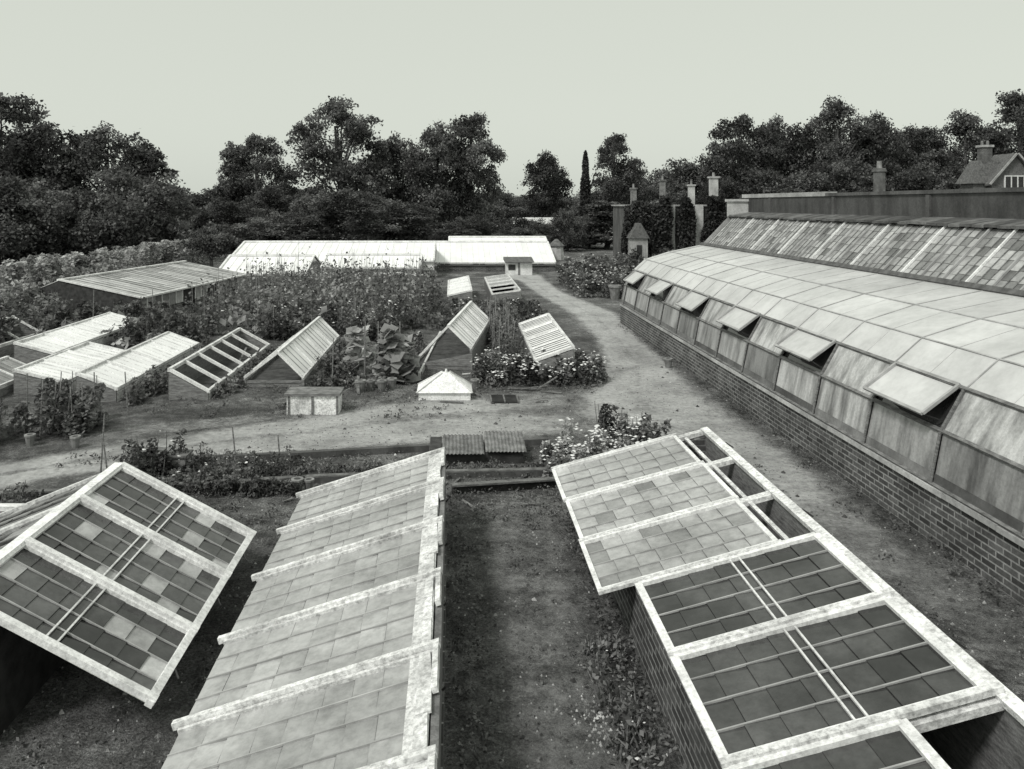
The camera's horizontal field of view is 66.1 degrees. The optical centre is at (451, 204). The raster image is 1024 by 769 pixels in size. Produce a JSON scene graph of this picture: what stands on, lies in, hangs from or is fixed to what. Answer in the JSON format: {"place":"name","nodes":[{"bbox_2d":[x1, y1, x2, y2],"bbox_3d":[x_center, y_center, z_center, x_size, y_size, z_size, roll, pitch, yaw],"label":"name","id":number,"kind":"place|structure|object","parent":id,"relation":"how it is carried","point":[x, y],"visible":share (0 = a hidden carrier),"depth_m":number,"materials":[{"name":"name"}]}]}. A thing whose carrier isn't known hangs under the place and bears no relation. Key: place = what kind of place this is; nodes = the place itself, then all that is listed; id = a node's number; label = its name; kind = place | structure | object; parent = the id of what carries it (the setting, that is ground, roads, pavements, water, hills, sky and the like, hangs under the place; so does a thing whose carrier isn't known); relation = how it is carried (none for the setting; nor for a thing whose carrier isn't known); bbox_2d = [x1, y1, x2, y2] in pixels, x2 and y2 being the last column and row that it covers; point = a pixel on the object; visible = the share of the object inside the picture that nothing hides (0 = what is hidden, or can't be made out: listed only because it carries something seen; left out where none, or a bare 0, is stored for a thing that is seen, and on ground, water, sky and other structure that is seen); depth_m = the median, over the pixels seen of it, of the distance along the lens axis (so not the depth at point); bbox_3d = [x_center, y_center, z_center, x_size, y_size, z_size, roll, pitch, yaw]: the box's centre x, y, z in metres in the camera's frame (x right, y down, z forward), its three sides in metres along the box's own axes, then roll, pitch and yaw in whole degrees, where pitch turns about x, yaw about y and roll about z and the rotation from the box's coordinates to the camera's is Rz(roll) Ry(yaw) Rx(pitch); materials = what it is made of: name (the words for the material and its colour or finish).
{"place":"outdoors","nodes":[
{"label":"outdoors","id":0,"kind":"place"},
{"bbox_2d":[0,394,596,488],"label":"gravel road","id":1,"kind":"structure","parent":0,"point":[216,441],"depth_m":13.80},
{"bbox_2d":[416,369,472,399],"bbox_3d":[-0.149,3.715,16.350,1.173,0.570,0.816,0,0,0],"label":"hand light cloche","id":2,"kind":"object","parent":1,"relation":"on","point":[445,385],"visible":1,"depth_m":16.05,"materials":[{"name":"white paint"}]},
{"bbox_2d":[489,394,518,402],"bbox_3d":[1.065,3.965,16.010,0.570,0.046,0.580,0,0,0],"label":"drain grating","id":3,"kind":"object","parent":1,"relation":"on","point":[503,398],"visible":1,"depth_m":15.96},
{"bbox_2d":[0,229,1023,768],"bbox_3d":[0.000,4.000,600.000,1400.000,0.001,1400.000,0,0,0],"label":"ground","id":4,"kind":"structure","parent":0,"point":[964,619],"depth_m":7.84,"materials":[{"name":"soil"}]},
{"bbox_2d":[0,398,11,439],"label":"bean plants","id":5,"kind":"object","parent":4,"relation":"on","point":[3,432],"visible":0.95,"depth_m":13.78,"materials":[{"name":"grey plant"}]},
{"bbox_2d":[0,356,24,396],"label":"cold frame","id":6,"kind":"object","parent":4,"relation":"on","point":[8,364],"visible":0.56,"depth_m":16.98,"materials":[{"name":"white paint"}]},
{"bbox_2d":[0,316,38,357],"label":"cold frame","id":7,"kind":"object","parent":4,"relation":"on","point":[6,348],"visible":0.46,"depth_m":22.48,"materials":[{"name":"white paint"}]},
{"bbox_2d":[0,480,43,502],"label":"border plants","id":8,"kind":"object","parent":4,"relation":"on","point":[5,497],"visible":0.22,"depth_m":10.49,"materials":[{"name":"grey plant"}]},
{"bbox_2d":[24,433,35,446],"bbox_3d":[-7.000,3.905,13.000,0.177,0.190,0.177,0,0,0],"label":"flower pot","id":9,"kind":"object","parent":4,"relation":"on","point":[29,439],"visible":1,"depth_m":12.95,"materials":[{"name":"ceramic"}]},
{"bbox_2d":[0,92,64,198],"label":"deciduous tree","id":10,"kind":"object","parent":4,"relation":"on","point":[10,114],"visible":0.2,"depth_m":60.02,"materials":[{"name":"black plant"}]},
{"bbox_2d":[0,283,84,343],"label":"shrub rows","id":11,"kind":"object","parent":4,"relation":"on","point":[30,313],"visible":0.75,"depth_m":24.19,"materials":[{"name":"grey plant"}]},
{"bbox_2d":[0,170,89,264],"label":"deciduous tree","id":12,"kind":"object","parent":4,"relation":"on","point":[14,236],"visible":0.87,"depth_m":50.64,"materials":[{"name":"black plant"}]},
{"bbox_2d":[0,119,108,208],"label":"deciduous tree","id":13,"kind":"object","parent":4,"relation":"on","point":[37,156],"visible":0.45,"depth_m":58.53,"materials":[{"name":"black plant"}]},
{"bbox_2d":[9,371,108,438],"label":"bean plants","id":14,"kind":"object","parent":4,"relation":"on","point":[67,411],"visible":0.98,"depth_m":13.63,"materials":[{"name":"grey plant"}]},
{"bbox_2d":[12,341,123,394],"bbox_3d":[-8.675,3.729,18.150,1.120,0.542,3.370,0,0,0],"label":"cold frame","id":15,"kind":"object","parent":4,"relation":"on","point":[74,359],"visible":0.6,"depth_m":17.48,"materials":[{"name":"white glass"}]},
{"bbox_2d":[0,257,143,317],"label":"shrub rows","id":16,"kind":"object","parent":4,"relation":"on","point":[20,285],"visible":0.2,"depth_m":30.45,"materials":[{"name":"grey plant"}]},
{"bbox_2d":[13,312,136,363],"bbox_3d":[-10.225,3.680,21.850,1.020,0.641,5.370,0,0,0],"label":"cold frame","id":17,"kind":"object","parent":4,"relation":"on","point":[27,350],"visible":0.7,"depth_m":20.79,"materials":[{"name":"white glass"}]},
{"bbox_2d":[69,435,80,448],"bbox_3d":[-6.200,3.905,12.900,0.177,0.190,0.177,0,0,0],"label":"flower pot","id":18,"kind":"object","parent":4,"relation":"on","point":[75,440],"visible":1,"depth_m":12.85,"materials":[{"name":"ceramic"}]},
{"bbox_2d":[32,308,168,349],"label":"broad leaved plants","id":19,"kind":"object","parent":4,"relation":"on","point":[120,343],"visible":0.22,"depth_m":22.27,"materials":[{"name":"grey plant"}]},
{"bbox_2d":[0,238,209,290],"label":"clipped hedge","id":20,"kind":"object","parent":4,"relation":"on","point":[155,253],"visible":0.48,"depth_m":37.75,"materials":[{"name":"grey plant"}]},
{"bbox_2d":[49,120,167,215],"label":"deciduous tree","id":21,"kind":"object","parent":4,"relation":"on","point":[98,138],"visible":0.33,"depth_m":60.69,"materials":[{"name":"black plant"}]},
{"bbox_2d":[42,297,179,329],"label":"border plants","id":22,"kind":"object","parent":4,"relation":"on","point":[133,308],"visible":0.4,"depth_m":25.40,"materials":[{"name":"grey plant"}]},
{"bbox_2d":[0,462,256,735],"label":"cold frame","id":23,"kind":"object","parent":4,"relation":"on","point":[117,574],"visible":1,"depth_m":6.71,"materials":[{"name":"grey glass"}]},
{"bbox_2d":[61,163,201,253],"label":"deciduous tree","id":24,"kind":"object","parent":4,"relation":"on","point":[139,196],"visible":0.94,"depth_m":52.46,"materials":[{"name":"black plant"}]},
{"bbox_2d":[75,331,199,401],"bbox_3d":[-7.200,3.700,18.450,0.870,0.600,5.170,0,0,0],"label":"cold frame","id":25,"kind":"object","parent":4,"relation":"on","point":[165,349],"visible":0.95,"depth_m":17.69,"materials":[{"name":"white glass"}]},
{"bbox_2d":[39,260,245,314],"bbox_3d":[-12.171,3.285,31.695,4.536,1.429,9.365,0,0,8],"label":"greenhouse","id":26,"kind":"object","parent":4,"relation":"on","point":[166,281],"visible":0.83,"depth_m":29.48,"materials":[{"name":"glass"}]},
{"bbox_2d":[118,428,186,477],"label":"border plants","id":27,"kind":"object","parent":4,"relation":"on","point":[135,461],"visible":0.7,"depth_m":11.48,"materials":[{"name":"grey plant"}]},
{"bbox_2d":[126,145,178,217],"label":"deciduous tree","id":28,"kind":"object","parent":4,"relation":"on","point":[151,155],"visible":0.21,"depth_m":61.23,"materials":[{"name":"black plant"}]},
{"bbox_2d":[136,447,192,471],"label":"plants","id":29,"kind":"object","parent":4,"relation":"on","point":[179,461],"visible":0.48,"depth_m":11.75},
{"bbox_2d":[120,335,211,405],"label":"vegetable rows","id":30,"kind":"object","parent":4,"relation":"on","point":[147,387],"visible":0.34,"depth_m":16.51,"materials":[{"name":"grey plant"}]},
{"bbox_2d":[111,301,222,347],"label":"bean plants","id":31,"kind":"object","parent":4,"relation":"on","point":[188,327],"visible":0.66,"depth_m":22.68,"materials":[{"name":"grey plant"}]},
{"bbox_2d":[176,219,241,266],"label":"clipped bush","id":32,"kind":"object","parent":4,"relation":"on","point":[214,240],"visible":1,"depth_m":47.35,"materials":[{"name":"black plant"}]},
{"bbox_2d":[167,327,269,399],"bbox_3d":[-5.400,3.680,18.750,0.870,0.640,5.370,0,0,0],"label":"cold frame","id":33,"kind":"object","parent":4,"relation":"on","point":[211,363],"visible":0.93,"depth_m":17.92,"materials":[{"name":"white paint"}]},
{"bbox_2d":[200,141,252,209],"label":"deciduous tree","id":34,"kind":"object","parent":4,"relation":"on","point":[227,169],"visible":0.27,"depth_m":80.74,"materials":[{"name":"black plant"}]},
{"bbox_2d":[144,441,313,487],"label":"border plants","id":35,"kind":"object","parent":4,"relation":"on","point":[212,467],"visible":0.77,"depth_m":11.52,"materials":[{"name":"grey plant"}]},
{"bbox_2d":[161,474,301,498],"bbox_3d":[-3.071,3.889,10.847,2.105,0.252,0.453,0,0,0],"label":"clipped edging","id":36,"kind":"object","parent":4,"relation":"on","point":[228,485],"visible":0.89,"depth_m":10.80,"materials":[{"name":"black plant"}]},
{"bbox_2d":[211,345,275,399],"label":"vegetable rows","id":37,"kind":"object","parent":4,"relation":"on","point":[231,384],"visible":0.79,"depth_m":17.31,"materials":[{"name":"grey plant"}]},
{"bbox_2d":[94,394,397,437],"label":"worn earth verge","id":38,"kind":"structure","parent":4,"relation":"on","point":[200,424],"depth_m":14.14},
{"bbox_2d":[284,387,343,414],"bbox_3d":[-2.650,3.795,15.150,1.060,0.410,0.580,0,0,0],"label":"wooden storage box","id":39,"kind":"object","parent":38,"relation":"on","point":[315,400],"visible":0.99,"depth_m":14.90,"materials":[{"name":"white paint"}]},
{"bbox_2d":[220,132,301,213],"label":"deciduous tree","id":40,"kind":"object","parent":4,"relation":"on","point":[254,142],"visible":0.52,"depth_m":79.30,"materials":[{"name":"black plant"}]},
{"bbox_2d":[26,289,509,472],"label":"garden stakes","id":41,"kind":"object","parent":4,"relation":"on","point":[103,446],"visible":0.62,"depth_m":14.99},
{"bbox_2d":[219,254,320,282],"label":"greenhouse","id":42,"kind":"object","parent":4,"relation":"on","point":[235,262],"visible":0.43,"depth_m":40.24,"materials":[{"name":"glass"}]},
{"bbox_2d":[0,437,548,499],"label":"bed kerb","id":43,"kind":"structure","parent":4,"relation":"on","point":[411,448],"depth_m":11.57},
{"bbox_2d":[21,339,561,508],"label":"scattered boards","id":44,"kind":"object","parent":4,"relation":"on","point":[476,394],"visible":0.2,"depth_m":16.46,"materials":[{"name":"white paint"}]},
{"bbox_2d":[244,316,339,386],"bbox_3d":[-3.902,3.610,19.900,1.335,0.780,5.460,0,0,0],"label":"cold frame","id":45,"kind":"object","parent":4,"relation":"on","point":[291,361],"visible":0.95,"depth_m":18.52,"materials":[{"name":"white paint"}]},
{"bbox_2d":[215,284,368,333],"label":"broad leaved plants","id":46,"kind":"object","parent":4,"relation":"on","point":[234,321],"visible":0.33,"depth_m":25.44,"materials":[{"name":"grey plant"}]},
{"bbox_2d":[161,447,450,768],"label":"cold frame","id":47,"kind":"object","parent":4,"relation":"on","point":[346,628],"visible":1,"depth_m":5.86,"materials":[{"name":"grey glass"}]},
{"bbox_2d":[303,477,313,489],"bbox_3d":[-2.000,3.917,10.950,0.155,0.167,0.155,0,0,0],"label":"flower pot","id":48,"kind":"object","parent":4,"relation":"on","point":[308,482],"visible":0.88,"depth_m":10.90,"materials":[{"name":"ceramic"}]},
{"bbox_2d":[175,258,444,329],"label":"dahlia rows","id":49,"kind":"object","parent":4,"relation":"on","point":[433,283],"visible":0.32,"depth_m":28.00,"materials":[{"name":"grey plant"}]},
{"bbox_2d":[192,248,432,324],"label":"tall perennials","id":50,"kind":"object","parent":4,"relation":"on","point":[316,285],"visible":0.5,"depth_m":28.89,"materials":[{"name":"grey plant"}]},
{"bbox_2d":[0,187,639,263],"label":"distant woodland","id":51,"kind":"object","parent":4,"relation":"on","point":[510,206],"visible":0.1,"depth_m":54.29,"materials":[{"name":"black plant"}]},
{"bbox_2d":[246,293,405,341],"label":"dahlia rows","id":52,"kind":"object","parent":4,"relation":"on","point":[281,324],"visible":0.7,"depth_m":23.42,"materials":[{"name":"grey plant"}]},
{"bbox_2d":[232,241,436,276],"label":"greenhouse","id":53,"kind":"object","parent":4,"relation":"on","point":[427,249],"visible":0.36,"depth_m":45.48,"materials":[{"name":"glass"}]},
{"bbox_2d":[276,94,404,214],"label":"deciduous tree","id":54,"kind":"object","parent":4,"relation":"on","point":[357,133],"visible":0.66,"depth_m":78.58,"materials":[{"name":"black plant"}]},
{"bbox_2d":[314,326,371,378],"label":"vegetable rows","id":55,"kind":"object","parent":4,"relation":"on","point":[339,364],"visible":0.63,"depth_m":18.31,"materials":[{"name":"grey plant"}]},
{"bbox_2d":[309,369,393,387],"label":"vegetable rows","id":56,"kind":"object","parent":4,"relation":"on","point":[348,377],"visible":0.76,"depth_m":17.14,"materials":[{"name":"grey plant"}]},
{"bbox_2d":[320,253,423,279],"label":"greenhouse","id":57,"kind":"object","parent":4,"relation":"on","point":[391,258],"visible":0.41,"depth_m":40.79,"materials":[{"name":"glass"}]},
{"bbox_2d":[343,321,421,382],"bbox_3d":[-1.623,3.391,18.070,1.893,1.410,1.632,0,0,0],"label":"gourd plant","id":58,"kind":"object","parent":4,"relation":"on","point":[395,347],"visible":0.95,"depth_m":17.90,"materials":[{"name":"grey plant"}]},
{"bbox_2d":[70,185,720,252],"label":"shrubbery","id":59,"kind":"object","parent":4,"relation":"on","point":[334,216],"visible":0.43,"depth_m":64.10,"materials":[{"name":"black plant"}]},
{"bbox_2d":[368,131,430,216],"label":"deciduous tree","id":60,"kind":"object","parent":4,"relation":"on","point":[395,148],"visible":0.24,"depth_m":82.49,"materials":[{"name":"black plant"}]},
{"bbox_2d":[407,329,425,358],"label":"vegetable rows","id":61,"kind":"object","parent":4,"relation":"on","point":[419,346],"visible":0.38,"depth_m":21.56,"materials":[{"name":"grey plant"}]},
{"bbox_2d":[303,455,542,477],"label":"border plants","id":62,"kind":"object","parent":4,"relation":"on","point":[325,465],"visible":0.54,"depth_m":11.75,"materials":[{"name":"grey plant"}]},
{"bbox_2d":[418,331,440,378],"bbox_3d":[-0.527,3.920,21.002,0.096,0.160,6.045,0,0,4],"label":"leaning cold frame lid","id":63,"kind":"object","parent":4,"relation":"on","point":[421,370],"visible":0.63,"depth_m":19.45,"materials":[{"name":"white paint"}]},
{"bbox_2d":[397,120,477,235],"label":"deciduous tree","id":64,"kind":"object","parent":4,"relation":"on","point":[430,194],"visible":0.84,"depth_m":78.11,"materials":[{"name":"black plant"}]},
{"bbox_2d":[419,301,488,369],"bbox_3d":[0.101,3.460,21.421,1.471,1.080,4.860,0,0,8],"label":"cold frame","id":65,"kind":"object","parent":4,"relation":"on","point":[461,342],"visible":0.93,"depth_m":20.62,"materials":[{"name":"white paint"}]},
{"bbox_2d":[447,275,471,304],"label":"cold frame","id":66,"kind":"object","parent":4,"relation":"on","point":[459,288],"visible":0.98,"depth_m":31.19,"materials":[{"name":"white glass"}]},
{"bbox_2d":[432,112,508,229],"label":"deciduous tree","id":67,"kind":"object","parent":4,"relation":"on","point":[473,127],"visible":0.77,"depth_m":80.58,"materials":[{"name":"black plant"}]},
{"bbox_2d":[429,431,525,463],"bbox_3d":[0.400,3.846,12.400,1.500,0.308,0.800,0,0,0],"label":"corrugated sheet cover","id":68,"kind":"object","parent":4,"relation":"on","point":[509,447],"visible":0.82,"depth_m":12.25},
{"bbox_2d":[437,295,547,331],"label":"border plants","id":69,"kind":"object","parent":4,"relation":"on","point":[525,312],"visible":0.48,"depth_m":27.48,"materials":[{"name":"grey plant"}]},
{"bbox_2d":[435,241,555,270],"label":"greenhouse","id":70,"kind":"object","parent":4,"relation":"on","point":[470,255],"visible":0.74,"depth_m":48.45,"materials":[{"name":"glass"}]},
{"bbox_2d":[448,236,546,240],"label":"greenhouse","id":71,"kind":"object","parent":4,"relation":"on","point":[497,238],"visible":0.14,"depth_m":55.23,"materials":[{"name":"glass"}]},
{"bbox_2d":[480,295,524,362],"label":"climbing beans","id":72,"kind":"object","parent":4,"relation":"on","point":[509,347],"visible":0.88,"depth_m":20.94,"materials":[{"name":"grey plant"}]},
{"bbox_2d":[484,274,520,304],"bbox_3d":[2.150,3.677,34.500,1.170,0.645,7.070,0,0,0],"label":"cold frame","id":73,"kind":"object","parent":4,"relation":"on","point":[501,286],"visible":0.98,"depth_m":34.34,"materials":[{"name":"white paint"}]},
{"bbox_2d":[451,477,557,493],"bbox_3d":[0.877,3.928,10.965,1.784,0.145,0.129,0,0,-10],"label":"timber bed edge","id":74,"kind":"object","parent":4,"relation":"on","point":[525,484],"visible":0.64,"depth_m":10.93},
{"bbox_2d":[0,324,1023,768],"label":"ground weeds","id":75,"kind":"object","parent":4,"relation":"on","point":[480,664],"visible":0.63,"depth_m":8.47,"materials":[{"name":"grey plant"}]},
{"bbox_2d":[3,358,1023,768],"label":"loose pebbles","id":76,"kind":"object","parent":4,"relation":"on","point":[481,700],"visible":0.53,"depth_m":7.61,"materials":[{"name":"stone"}]},
{"bbox_2d":[503,257,533,274],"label":"garden shed","id":77,"kind":"structure","parent":4,"relation":"on","point":[518,265],"depth_m":44.40,"materials":[{"name":"white paint"}]},
{"bbox_2d":[511,217,558,242],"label":"greenhouse","id":78,"kind":"object","parent":4,"relation":"on","point":[546,218],"visible":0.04,"depth_m":76.28,"materials":[{"name":"white glass"}]},
{"bbox_2d":[469,347,610,387],"bbox_3d":[1.992,3.612,17.947,3.223,0.853,1.782,0,0,0],"label":"flower bed","id":79,"kind":"object","parent":4,"relation":"on","point":[493,370],"visible":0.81,"depth_m":17.47,"materials":[{"name":"grey plant"}]},
{"bbox_2d":[518,313,574,380],"bbox_3d":[2.375,3.604,20.500,0.920,0.791,5.470,0,0,1],"label":"cold frame","id":80,"kind":"object","parent":4,"relation":"on","point":[545,332],"visible":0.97,"depth_m":19.37,"materials":[{"name":"white glass"}]},
{"bbox_2d":[517,149,578,216],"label":"deciduous tree","id":81,"kind":"object","parent":4,"relation":"on","point":[543,173],"visible":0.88,"depth_m":92.46,"materials":[{"name":"black plant"}]},
{"bbox_2d":[488,503,618,768],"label":"worn earth patch","id":82,"kind":"object","parent":4,"relation":"on","point":[548,636],"visible":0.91,"depth_m":7.15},
{"bbox_2d":[550,239,563,259],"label":"garden shelter","id":83,"kind":"object","parent":4,"relation":"on","point":[556,245],"visible":0.79,"depth_m":56.55,"materials":[{"name":"tile"}]},
{"bbox_2d":[536,440,588,477],"bbox_3d":[1.754,3.784,11.732,0.978,0.474,0.956,0,0,0],"label":"flowering shrub","id":84,"kind":"object","parent":4,"relation":"on","point":[550,456],"visible":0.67,"depth_m":11.65,"materials":[{"name":"grey plant"}]},
{"bbox_2d":[578,150,592,217],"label":"cypress tree","id":85,"kind":"object","parent":4,"relation":"on","point":[585,189],"visible":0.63,"depth_m":87.68,"materials":[{"name":"black plant"}]},
{"bbox_2d":[556,260,630,297],"bbox_3d":[7.112,3.441,36.755,3.839,1.226,7.229,0,0,0],"label":"flower bed","id":86,"kind":"object","parent":4,"relation":"on","point":[580,281],"visible":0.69,"depth_m":35.83,"materials":[{"name":"grey plant"}]},
{"bbox_2d":[551,414,652,460],"bbox_3d":[2.358,3.658,12.066,1.751,0.733,1.330,0,0,0],"label":"flower bed","id":87,"kind":"object","parent":4,"relation":"on","point":[599,441],"visible":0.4,"depth_m":12.08,"materials":[{"name":"grey plant"}]},
{"bbox_2d":[558,252,655,273],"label":"flower bed","id":88,"kind":"object","parent":4,"relation":"on","point":[598,263],"visible":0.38,"depth_m":41.88,"materials":[{"name":"grey plant"}]},
{"bbox_2d":[608,284,620,298],"bbox_3d":[6.900,3.703,33.200,0.553,0.595,0.553,0,0,0],"label":"flower pot","id":89,"kind":"object","parent":4,"relation":"on","point":[614,289],"visible":1,"depth_m":33.02,"materials":[{"name":"ceramic"}]},
{"bbox_2d":[587,132,649,229],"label":"deciduous tree","id":90,"kind":"object","parent":4,"relation":"on","point":[614,188],"visible":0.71,"depth_m":86.47,"materials":[{"name":"black plant"}]},
{"bbox_2d":[580,627,665,768],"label":"trailing plants","id":91,"kind":"object","parent":4,"relation":"on","point":[592,647],"visible":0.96,"depth_m":6.18,"materials":[{"name":"grey plant"}]},
{"bbox_2d":[595,403,671,447],"bbox_3d":[2.904,3.616,12.578,1.327,0.830,0.948,0,0,0],"label":"leafy shrub","id":92,"kind":"object","parent":4,"relation":"on","point":[604,421],"visible":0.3,"depth_m":12.61,"materials":[{"name":"grey plant"}]},
{"bbox_2d":[628,247,672,261],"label":"shrub","id":93,"kind":"object","parent":4,"relation":"on","point":[636,255],"visible":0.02,"depth_m":45.35,"materials":[{"name":"grey plant"}]},
{"bbox_2d":[551,427,1023,768],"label":"cold frame","id":94,"kind":"object","parent":4,"relation":"on","point":[873,670],"visible":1,"depth_m":5.80,"materials":[{"name":"grey glass"}]},
{"bbox_2d":[620,212,1023,605],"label":"lean to greenhouse","id":95,"kind":"object","parent":4,"relation":"on","point":[928,440],"visible":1,"depth_m":12.49,"materials":[{"name":"glass"}]},
{"bbox_2d":[637,88,1023,204],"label":"woodland","id":96,"kind":"object","parent":4,"relation":"on","point":[775,160],"visible":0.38,"depth_m":97.78,"materials":[{"name":"black plant"}]},
{"bbox_2d":[725,187,1023,308],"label":"garden wall","id":97,"kind":"structure","parent":4,"relation":"on","point":[1003,203],"depth_m":17.20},
{"bbox_2d":[0,0,1023,197],"label":"sky","id":98,"kind":"structure","parent":0,"point":[195,77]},
{"bbox_2d":[611,172,719,259],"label":"stable building","id":99,"kind":"structure","parent":0,"point":[637,236],"depth_m":48.00,"materials":[{"name":"brick"}]},
{"bbox_2d":[620,195,731,257],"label":"ivy","id":100,"kind":"object","parent":99,"relation":"attached to","point":[655,220],"visible":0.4,"depth_m":47.28,"materials":[{"name":"black plant"}]},
{"bbox_2d":[510,272,1023,689],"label":"gravel path","id":101,"kind":"structure","parent":0,"point":[618,344],"depth_m":15.42,"materials":[{"name":"gravel"}]},
{"bbox_2d":[872,161,886,191],"bbox_3d":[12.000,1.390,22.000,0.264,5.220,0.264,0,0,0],"label":"chimney stack","id":102,"kind":"object","parent":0,"point":[878,171],"visible":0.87,"depth_m":21.89,"materials":[{"name":"ceramic"}]},
{"bbox_2d":[955,141,1023,188],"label":"gabled house","id":103,"kind":"structure","parent":0,"point":[985,169],"depth_m":70.60,"materials":[{"name":"tile"}]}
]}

